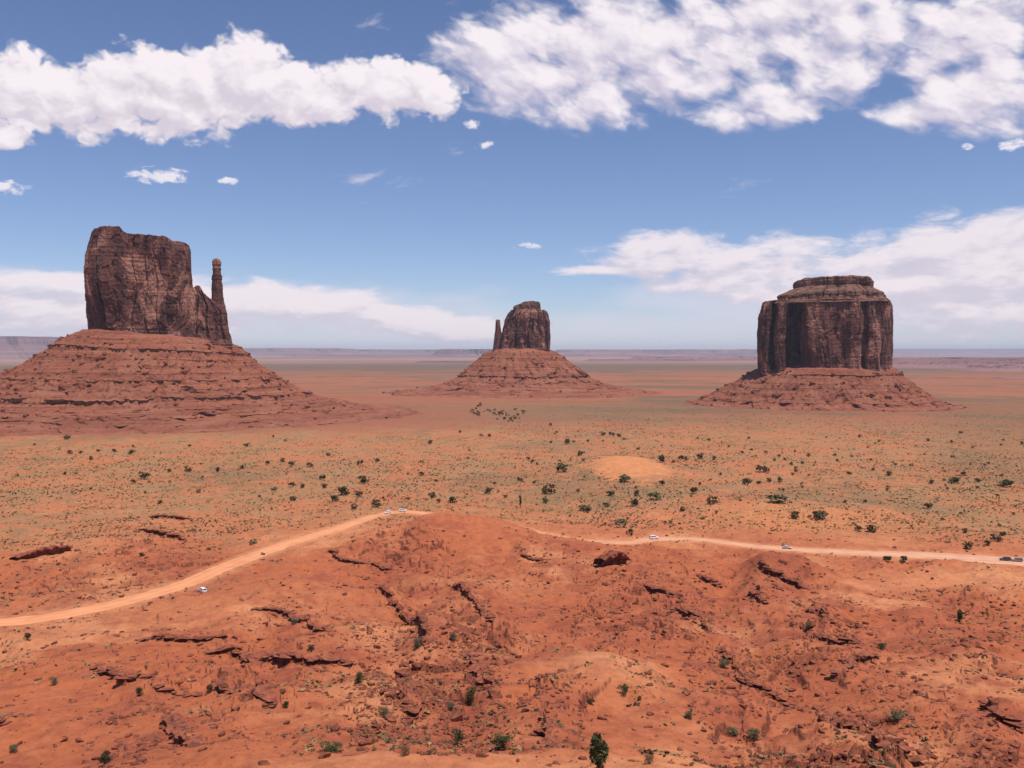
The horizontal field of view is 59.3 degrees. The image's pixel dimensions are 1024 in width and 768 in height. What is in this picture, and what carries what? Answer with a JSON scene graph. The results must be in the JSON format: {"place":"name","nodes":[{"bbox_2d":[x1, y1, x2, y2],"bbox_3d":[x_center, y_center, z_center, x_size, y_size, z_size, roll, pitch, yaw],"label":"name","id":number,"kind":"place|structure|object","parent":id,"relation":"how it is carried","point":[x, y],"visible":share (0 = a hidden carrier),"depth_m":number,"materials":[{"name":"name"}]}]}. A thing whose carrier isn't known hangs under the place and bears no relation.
{"place":"outdoors","nodes":[
{"label":"outdoors","id":0,"kind":"place"},
{"bbox_2d":[0,511,430,625],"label":"dirt road","id":1,"kind":"structure","parent":0,"point":[203,576],"depth_m":354.40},
{"bbox_2d":[0,354,1023,767],"bbox_3d":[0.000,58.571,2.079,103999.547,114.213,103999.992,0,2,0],"label":"ground","id":2,"kind":"structure","parent":0,"point":[994,398],"depth_m":371.58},
{"bbox_2d":[9,744,18,751],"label":"shrub","id":3,"kind":"object","parent":2,"relation":"on","point":[13,748],"visible":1,"depth_m":157.20,"materials":[{"name":"green plant"}]},
{"bbox_2d":[0,711,32,724],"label":"rock ledge","id":4,"kind":"object","parent":2,"relation":"on","point":[11,714],"visible":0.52,"depth_m":179.40,"materials":[{"name":"stone"}]},
{"bbox_2d":[0,336,58,358],"bbox_3d":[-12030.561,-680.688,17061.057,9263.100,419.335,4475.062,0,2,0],"label":"mesa","id":5,"kind":"structure","parent":2,"relation":"on","point":[19,347],"depth_m":15622.53,"materials":[{"name":"purple stone"}]},
{"bbox_2d":[9,545,72,559],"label":"rock ledge","id":6,"kind":"object","parent":2,"relation":"on","point":[45,550],"visible":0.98,"depth_m":410.80,"materials":[{"name":"stone"}]},
{"bbox_2d":[98,750,113,764],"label":"shrub","id":7,"kind":"object","parent":2,"relation":"on","point":[104,759],"visible":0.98,"depth_m":128.33,"materials":[{"name":"green plant"}]},
{"bbox_2d":[89,663,155,682],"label":"rock ledge","id":8,"kind":"object","parent":2,"relation":"on","point":[119,677],"visible":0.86,"depth_m":214.62,"materials":[{"name":"stone"}]},
{"bbox_2d":[139,471,150,477],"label":"shrub","id":9,"kind":"object","parent":2,"relation":"on","point":[146,474],"visible":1,"depth_m":712.86,"materials":[{"name":"green plant"}]},
{"bbox_2d":[139,528,186,539],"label":"rock ledge","id":10,"kind":"object","parent":2,"relation":"on","point":[167,533],"visible":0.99,"depth_m":474.07,"materials":[{"name":"stone"}]},
{"bbox_2d":[149,514,191,519],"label":"rock ledge","id":11,"kind":"object","parent":2,"relation":"on","point":[170,515],"visible":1,"depth_m":524.83,"materials":[{"name":"stone"}]},
{"bbox_2d":[152,683,202,696],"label":"rock ledge","id":12,"kind":"object","parent":2,"relation":"on","point":[157,687],"visible":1,"depth_m":202.60,"materials":[{"name":"stone"}]},
{"bbox_2d":[139,633,226,641],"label":"rock ledge","id":13,"kind":"object","parent":2,"relation":"on","point":[208,636],"visible":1,"depth_m":254.78,"materials":[{"name":"stone"}]},
{"bbox_2d":[159,713,207,746],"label":"rock ledge","id":14,"kind":"object","parent":2,"relation":"on","point":[172,721],"visible":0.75,"depth_m":145.56,"materials":[{"name":"stone"}]},
{"bbox_2d":[0,226,422,436],"bbox_3d":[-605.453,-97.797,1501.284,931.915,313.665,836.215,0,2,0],"label":"butte","id":15,"kind":"object","parent":2,"relation":"on","point":[152,349],"visible":1,"depth_m":1384.60,"materials":[{"name":"stone"}]},
{"bbox_2d":[210,677,277,708],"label":"rock ledge","id":16,"kind":"object","parent":2,"relation":"on","point":[218,684],"visible":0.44,"depth_m":175.89,"materials":[{"name":"stone"}]},
{"bbox_2d":[204,645,353,664],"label":"rock ledge","id":17,"kind":"object","parent":2,"relation":"on","point":[280,654],"visible":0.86,"depth_m":223.01,"materials":[{"name":"stone"}]},
{"bbox_2d":[252,606,334,632],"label":"rock ledge","id":18,"kind":"object","parent":2,"relation":"on","point":[300,618],"visible":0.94,"depth_m":280.47,"materials":[{"name":"stone"}]},
{"bbox_2d":[243,348,370,355],"bbox_3d":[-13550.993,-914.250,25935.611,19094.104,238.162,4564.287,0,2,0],"label":"mesa","id":19,"kind":"structure","parent":2,"relation":"on","point":[291,351],"depth_m":24854.08,"materials":[{"name":"stone"}]},
{"bbox_2d":[318,741,343,752],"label":"shrub","id":20,"kind":"object","parent":2,"relation":"on","point":[333,747],"visible":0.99,"depth_m":123.23,"materials":[{"name":"green plant"}]},
{"bbox_2d":[338,486,349,494],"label":"shrub","id":21,"kind":"object","parent":2,"relation":"on","point":[342,490],"visible":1,"depth_m":612.69,"materials":[{"name":"green plant"}]},
{"bbox_2d":[351,734,359,740],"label":"boulder","id":22,"kind":"object","parent":2,"relation":"on","point":[354,737],"visible":0.9,"depth_m":135.55,"materials":[{"name":"red stone"}]},
{"bbox_2d":[354,671,362,682],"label":"shrub","id":23,"kind":"object","parent":2,"relation":"on","point":[358,679],"visible":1,"depth_m":189.75,"materials":[{"name":"green plant"}]},
{"bbox_2d":[328,549,391,569],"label":"rock ledge","id":24,"kind":"object","parent":2,"relation":"on","point":[335,553],"visible":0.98,"depth_m":397.13,"materials":[{"name":"stone"}]},
{"bbox_2d":[358,476,369,482],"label":"shrub","id":25,"kind":"object","parent":2,"relation":"on","point":[364,479],"visible":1,"depth_m":680.15,"materials":[{"name":"green plant"}]},
{"bbox_2d":[358,737,374,746],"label":"boulder","id":26,"kind":"object","parent":2,"relation":"on","point":[368,741],"visible":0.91,"depth_m":132.01,"materials":[{"name":"red stone"}]},
{"bbox_2d":[371,499,380,506],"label":"shrub","id":27,"kind":"object","parent":2,"relation":"on","point":[375,503],"visible":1,"depth_m":564.95,"materials":[{"name":"green plant"}]},
{"bbox_2d":[377,706,389,715],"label":"shrub","id":28,"kind":"object","parent":2,"relation":"on","point":[385,710],"visible":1,"depth_m":158.52,"materials":[{"name":"green plant"}]},
{"bbox_2d":[384,715,396,722],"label":"boulder","id":29,"kind":"object","parent":2,"relation":"on","point":[392,718],"visible":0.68,"depth_m":154.91,"materials":[{"name":"red stone"}]},
{"bbox_2d":[388,689,396,697],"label":"boulder","id":30,"kind":"object","parent":2,"relation":"on","point":[392,692],"visible":1,"depth_m":176.10,"materials":[{"name":"red stone"}]},
{"bbox_2d":[356,349,438,354],"bbox_3d":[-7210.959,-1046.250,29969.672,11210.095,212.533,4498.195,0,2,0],"label":"mesa","id":31,"kind":"structure","parent":2,"relation":"on","point":[400,351],"depth_m":28743.20,"materials":[{"name":"stone"}]},
{"bbox_2d":[399,745,409,755],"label":"shrub","id":32,"kind":"object","parent":2,"relation":"on","point":[407,748],"visible":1,"depth_m":113.64,"materials":[{"name":"green plant"}]},
{"bbox_2d":[376,584,437,642],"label":"rock ledge","id":33,"kind":"object","parent":2,"relation":"on","point":[421,616],"visible":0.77,"depth_m":274.57,"materials":[{"name":"stone"}]},
{"bbox_2d":[401,719,413,725],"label":"boulder","id":34,"kind":"object","parent":2,"relation":"on","point":[408,722],"visible":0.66,"depth_m":158.77,"materials":[{"name":"red stone"}]},
{"bbox_2d":[394,668,422,718],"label":"rock ledge","id":35,"kind":"object","parent":2,"relation":"on","point":[414,708],"visible":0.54,"depth_m":170.77,"materials":[{"name":"stone"}]},
{"bbox_2d":[413,637,421,647],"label":"shrub","id":36,"kind":"object","parent":2,"relation":"on","point":[417,642],"visible":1,"depth_m":229.88,"materials":[{"name":"green plant"}]},
{"bbox_2d":[414,361,473,362],"bbox_3d":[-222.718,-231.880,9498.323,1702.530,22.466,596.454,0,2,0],"label":"mesa","id":37,"kind":"structure","parent":2,"relation":"on","point":[444,362],"depth_m":9314.94,"materials":[{"name":"purple stone"}]},
{"bbox_2d":[446,702,453,710],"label":"shrub","id":38,"kind":"object","parent":2,"relation":"on","point":[450,707],"visible":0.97,"depth_m":169.67,"materials":[{"name":"green plant"}]},
{"bbox_2d":[448,709,462,721],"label":"boulder","id":39,"kind":"object","parent":2,"relation":"on","point":[456,716],"visible":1,"depth_m":162.64,"materials":[{"name":"red stone"}]},
{"bbox_2d":[451,729,463,745],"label":"shrub","id":40,"kind":"object","parent":2,"relation":"on","point":[459,736],"visible":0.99,"depth_m":138.14,"materials":[{"name":"green plant"}]},
{"bbox_2d":[432,349,492,354],"bbox_3d":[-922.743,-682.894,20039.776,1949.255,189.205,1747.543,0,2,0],"label":"mesa","id":41,"kind":"structure","parent":2,"relation":"on","point":[461,351],"depth_m":19447.82,"materials":[{"name":"purple stone"}]},
{"bbox_2d":[285,355,647,357],"bbox_3d":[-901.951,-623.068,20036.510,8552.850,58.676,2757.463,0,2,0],"label":"mesa","id":42,"kind":"structure","parent":2,"relation":"on","point":[403,356],"depth_m":19135.50,"materials":[{"name":"stone"}]},
{"bbox_2d":[464,687,475,703],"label":"shrub","id":43,"kind":"object","parent":2,"relation":"on","point":[470,695],"visible":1,"depth_m":173.96,"materials":[{"name":"green plant"}]},
{"bbox_2d":[452,582,495,620],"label":"rock ledge","id":44,"kind":"object","parent":2,"relation":"on","point":[478,604],"visible":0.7,"depth_m":300.80,"materials":[{"name":"stone"}]},
{"bbox_2d":[461,648,490,684],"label":"rock ledge","id":45,"kind":"object","parent":2,"relation":"on","point":[477,670],"visible":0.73,"depth_m":212.89,"materials":[{"name":"stone"}]},
{"bbox_2d":[483,676,494,684],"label":"boulder","id":46,"kind":"object","parent":2,"relation":"on","point":[489,680],"visible":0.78,"depth_m":192.86,"materials":[{"name":"red stone"}]},
{"bbox_2d":[487,689,502,698],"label":"boulder","id":47,"kind":"object","parent":2,"relation":"on","point":[492,693],"visible":1,"depth_m":174.26,"materials":[{"name":"red stone"}]},
{"bbox_2d":[493,733,514,748],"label":"shrub","id":48,"kind":"object","parent":2,"relation":"on","point":[501,739],"visible":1,"depth_m":132.27,"materials":[{"name":"green plant"}]},
{"bbox_2d":[0,512,1023,767],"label":"loose stones","id":49,"kind":"object","parent":2,"relation":"on","point":[156,738],"visible":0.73,"depth_m":201.09,"materials":[{"name":"red stone"}]},
{"bbox_2d":[0,406,1023,767],"bbox_3d":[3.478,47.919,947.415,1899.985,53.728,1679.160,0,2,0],"label":"scrub","id":50,"kind":"object","parent":2,"relation":"on","point":[382,734],"visible":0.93,"depth_m":569.94,"materials":[{"name":"green plant"}]},
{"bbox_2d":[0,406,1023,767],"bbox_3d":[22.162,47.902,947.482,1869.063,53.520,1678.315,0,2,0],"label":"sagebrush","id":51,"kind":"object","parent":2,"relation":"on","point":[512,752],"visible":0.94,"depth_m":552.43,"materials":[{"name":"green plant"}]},
{"bbox_2d":[382,301,661,398],"bbox_3d":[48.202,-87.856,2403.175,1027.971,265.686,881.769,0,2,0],"label":"butte","id":52,"kind":"object","parent":2,"relation":"on","point":[521,360],"visible":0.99,"depth_m":2304.64,"materials":[{"name":"stone"}]},
{"bbox_2d":[520,553,546,560],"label":"rock ledge","id":53,"kind":"object","parent":2,"relation":"on","point":[524,554],"visible":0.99,"depth_m":397.49,"materials":[{"name":"stone"}]},
{"bbox_2d":[542,483,555,493],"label":"shrub","id":54,"kind":"object","parent":2,"relation":"on","point":[549,490],"visible":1,"depth_m":621.65,"materials":[{"name":"green plant"}]},
{"bbox_2d":[535,703,564,741],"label":"rock ledge","id":55,"kind":"object","parent":2,"relation":"on","point":[545,728],"visible":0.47,"depth_m":145.92,"materials":[{"name":"stone"}]},
{"bbox_2d":[556,462,567,471],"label":"shrub","id":56,"kind":"object","parent":2,"relation":"on","point":[562,467],"visible":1,"depth_m":752.06,"materials":[{"name":"green plant"}]},
{"bbox_2d":[578,505,591,510],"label":"shrub","id":57,"kind":"object","parent":2,"relation":"on","point":[586,508],"visible":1,"depth_m":552.65,"materials":[{"name":"green plant"}]},
{"bbox_2d":[589,732,608,767],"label":"juniper tree","id":58,"kind":"object","parent":2,"relation":"on","point":[599,749],"visible":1,"depth_m":106.14,"materials":[{"name":"green plant"}]},
{"bbox_2d":[593,550,630,566],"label":"rock ledge","id":59,"kind":"object","parent":2,"relation":"on","point":[611,557],"visible":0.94,"depth_m":372.90,"materials":[{"name":"stone"}]},
{"bbox_2d":[614,518,628,526],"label":"shrub","id":60,"kind":"object","parent":2,"relation":"on","point":[622,522],"visible":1,"depth_m":492.13,"materials":[{"name":"green plant"}]},
{"bbox_2d":[617,684,627,694],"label":"shrub","id":61,"kind":"object","parent":2,"relation":"on","point":[625,689],"visible":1,"depth_m":179.16,"materials":[{"name":"green plant"}]},
{"bbox_2d":[619,474,630,481],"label":"shrub","id":62,"kind":"object","parent":2,"relation":"on","point":[622,477],"visible":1,"depth_m":673.85,"materials":[{"name":"green plant"}]},
{"bbox_2d":[629,498,638,505],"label":"shrub","id":63,"kind":"object","parent":2,"relation":"on","point":[634,502],"visible":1,"depth_m":568.47,"materials":[{"name":"green plant"}]},
{"bbox_2d":[644,753,653,763],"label":"shrub","id":64,"kind":"object","parent":2,"relation":"on","point":[648,757],"visible":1,"depth_m":105.52,"materials":[{"name":"green plant"}]},
{"bbox_2d":[647,492,661,499],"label":"shrub","id":65,"kind":"object","parent":2,"relation":"on","point":[656,495],"visible":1,"depth_m":588.24,"materials":[{"name":"green plant"}]},
{"bbox_2d":[638,583,685,599],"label":"rock ledge","id":66,"kind":"object","parent":2,"relation":"on","point":[649,586],"visible":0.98,"depth_m":334.07,"materials":[{"name":"stone"}]},
{"bbox_2d":[670,606,715,632],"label":"rock ledge","id":67,"kind":"object","parent":2,"relation":"on","point":[687,611],"visible":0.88,"depth_m":284.17,"materials":[{"name":"stone"}]},
{"bbox_2d":[699,574,723,586],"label":"rock ledge","id":68,"kind":"object","parent":2,"relation":"on","point":[707,578],"visible":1,"depth_m":360.17,"materials":[{"name":"stone"}]},
{"bbox_2d":[706,495,717,503],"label":"shrub","id":69,"kind":"object","parent":2,"relation":"on","point":[708,500],"visible":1,"depth_m":560.79,"materials":[{"name":"green plant"}]},
{"bbox_2d":[719,657,730,667],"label":"shrub","id":70,"kind":"object","parent":2,"relation":"on","point":[724,663],"visible":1,"depth_m":218.60,"materials":[{"name":"green plant"}]},
{"bbox_2d":[725,726,738,734],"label":"shrub","id":71,"kind":"object","parent":2,"relation":"on","point":[731,730],"visible":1,"depth_m":167.66,"materials":[{"name":"green plant"}]},
{"bbox_2d":[747,727,759,738],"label":"shrub","id":72,"kind":"object","parent":2,"relation":"on","point":[754,733],"visible":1,"depth_m":165.63,"materials":[{"name":"green plant"}]},
{"bbox_2d":[715,645,793,704],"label":"rock ledge","id":73,"kind":"object","parent":2,"relation":"on","point":[741,678],"visible":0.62,"depth_m":208.68,"materials":[{"name":"stone"}]},
{"bbox_2d":[748,588,769,603],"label":"rock ledge","id":74,"kind":"object","parent":2,"relation":"on","point":[752,591],"visible":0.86,"depth_m":325.03,"materials":[{"name":"stone"}]},
{"bbox_2d":[756,466,769,471],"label":"shrub","id":75,"kind":"object","parent":2,"relation":"on","point":[764,468],"visible":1,"depth_m":752.71,"materials":[{"name":"green plant"}]},
{"bbox_2d":[766,494,788,503],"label":"shrub","id":76,"kind":"object","parent":2,"relation":"on","point":[776,496],"visible":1,"depth_m":560.16,"materials":[{"name":"green plant"}]},
{"bbox_2d":[758,558,806,587],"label":"rock ledge","id":77,"kind":"object","parent":2,"relation":"on","point":[773,571],"visible":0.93,"depth_m":356.83,"materials":[{"name":"stone"}]},
{"bbox_2d":[789,511,799,517],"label":"shrub","id":78,"kind":"object","parent":2,"relation":"on","point":[793,515],"visible":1,"depth_m":518.71,"materials":[{"name":"green plant"}]},
{"bbox_2d":[812,511,828,518],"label":"shrub","id":79,"kind":"object","parent":2,"relation":"on","point":[820,514],"visible":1,"depth_m":519.76,"materials":[{"name":"green plant"}]},
{"bbox_2d":[806,607,841,626],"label":"rock ledge","id":80,"kind":"object","parent":2,"relation":"on","point":[824,613],"visible":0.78,"depth_m":290.77,"materials":[{"name":"stone"}]},
{"bbox_2d":[684,275,968,412],"bbox_3d":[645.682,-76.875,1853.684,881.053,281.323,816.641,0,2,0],"label":"butte","id":81,"kind":"object","parent":2,"relation":"on","point":[824,343],"visible":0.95,"depth_m":1746.71,"materials":[{"name":"stone"}]},
{"bbox_2d":[813,631,865,645],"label":"rock ledge","id":82,"kind":"object","parent":2,"relation":"on","point":[839,640],"visible":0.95,"depth_m":251.94,"materials":[{"name":"stone"}]},
{"bbox_2d":[818,710,868,728],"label":"rock ledge","id":83,"kind":"object","parent":2,"relation":"on","point":[830,717],"visible":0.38,"depth_m":182.50,"materials":[{"name":"stone"}]},
{"bbox_2d":[826,651,879,680],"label":"rock ledge","id":84,"kind":"object","parent":2,"relation":"on","point":[851,660],"visible":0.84,"depth_m":226.66,"materials":[{"name":"stone"}]},
{"bbox_2d":[866,524,877,531],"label":"shrub","id":85,"kind":"object","parent":2,"relation":"on","point":[870,528],"visible":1,"depth_m":478.06,"materials":[{"name":"green plant"}]},
{"bbox_2d":[870,721,879,726],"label":"boulder","id":86,"kind":"object","parent":2,"relation":"on","point":[875,724],"visible":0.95,"depth_m":176.31,"materials":[{"name":"red stone"}]},
{"bbox_2d":[866,728,927,762],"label":"rock ledge","id":87,"kind":"object","parent":2,"relation":"on","point":[901,745],"visible":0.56,"depth_m":144.58,"materials":[{"name":"stone"}]},
{"bbox_2d":[888,709,908,719],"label":"shrub","id":88,"kind":"object","parent":2,"relation":"on","point":[897,714],"visible":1,"depth_m":174.21,"materials":[{"name":"green plant"}]},
{"bbox_2d":[947,478,958,483],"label":"shrub","id":89,"kind":"object","parent":2,"relation":"on","point":[954,480],"visible":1,"depth_m":691.61,"materials":[{"name":"green plant"}]},
{"bbox_2d":[957,609,962,621],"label":"juniper tree","id":90,"kind":"object","parent":2,"relation":"on","point":[959,615],"visible":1,"depth_m":290.32,"materials":[{"name":"green plant"}]},
{"bbox_2d":[963,542,972,548],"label":"shrub","id":91,"kind":"object","parent":2,"relation":"on","point":[969,545],"visible":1,"depth_m":426.45,"materials":[{"name":"green plant"}]},
{"bbox_2d":[990,534,1002,540],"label":"shrub","id":92,"kind":"object","parent":2,"relation":"on","point":[998,538],"visible":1,"depth_m":443.38,"materials":[{"name":"green plant"}]},
{"bbox_2d":[978,697,1023,732],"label":"rock ledge","id":93,"kind":"object","parent":2,"relation":"on","point":[1003,716],"visible":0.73,"depth_m":173.59,"materials":[{"name":"stone"}]},
{"bbox_2d":[987,707,1003,712],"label":"boulder","id":94,"kind":"object","parent":93,"relation":"on","point":[993,710],"visible":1,"depth_m":174.71,"materials":[{"name":"red stone"}]},
{"bbox_2d":[996,479,1014,486],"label":"shrub","id":95,"kind":"object","parent":2,"relation":"on","point":[1005,482],"visible":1,"depth_m":671.18,"materials":[{"name":"green plant"}]},
{"bbox_2d":[0,0,1023,350],"label":"sky","id":96,"kind":"structure","parent":0,"point":[358,174],"materials":[{"name":"blue"}]},
{"bbox_2d":[584,359,692,360],"bbox_3d":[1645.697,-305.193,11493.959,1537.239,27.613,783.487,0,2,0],"label":"mesa","id":97,"kind":"structure","parent":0,"point":[639,360],"depth_m":11259.73,"materials":[{"name":"purple stone"}]},
{"bbox_2d":[555,349,756,355],"bbox_3d":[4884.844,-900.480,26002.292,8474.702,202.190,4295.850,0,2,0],"label":"mesa","id":98,"kind":"structure","parent":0,"point":[700,352],"depth_m":24544.72,"materials":[{"name":"stone"}]},
{"bbox_2d":[629,356,757,360],"bbox_3d":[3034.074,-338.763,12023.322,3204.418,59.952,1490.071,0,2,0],"label":"mesa","id":99,"kind":"structure","parent":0,"point":[724,358],"depth_m":11557.97,"materials":[{"name":"stone"}]},
{"bbox_2d":[534,530,1023,565],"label":"dirt road","id":100,"kind":"structure","parent":0,"point":[970,558],"depth_m":424.68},
{"bbox_2d":[892,359,1023,368],"bbox_3d":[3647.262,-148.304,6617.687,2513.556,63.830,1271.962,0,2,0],"label":"mesa","id":101,"kind":"structure","parent":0,"point":[931,363],"depth_m":6247.02,"materials":[{"name":"stone"}]},
{"bbox_2d":[892,357,1023,359],"bbox_3d":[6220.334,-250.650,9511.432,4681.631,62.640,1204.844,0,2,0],"label":"mesa","id":102,"kind":"structure","parent":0,"point":[1007,358],"depth_m":9259.76,"materials":[{"name":"purple stone"}]},
{"bbox_2d":[893,349,1023,354],"bbox_3d":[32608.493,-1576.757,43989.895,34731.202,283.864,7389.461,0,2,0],"label":"mesa","id":103,"kind":"structure","parent":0,"point":[961,351],"depth_m":41618.81,"materials":[{"name":"stone"}]},
{"bbox_2d":[953,364,1023,371],"bbox_3d":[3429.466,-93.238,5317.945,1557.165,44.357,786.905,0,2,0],"label":"mesa","id":104,"kind":"structure","parent":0,"point":[999,367],"depth_m":5190.95,"materials":[{"name":"stone"}]},
{"bbox_2d":[993,377,1023,378],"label":"mesa","id":105,"kind":"structure","parent":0,"point":[1010,377],"depth_m":3786.62,"materials":[{"name":"stone"}]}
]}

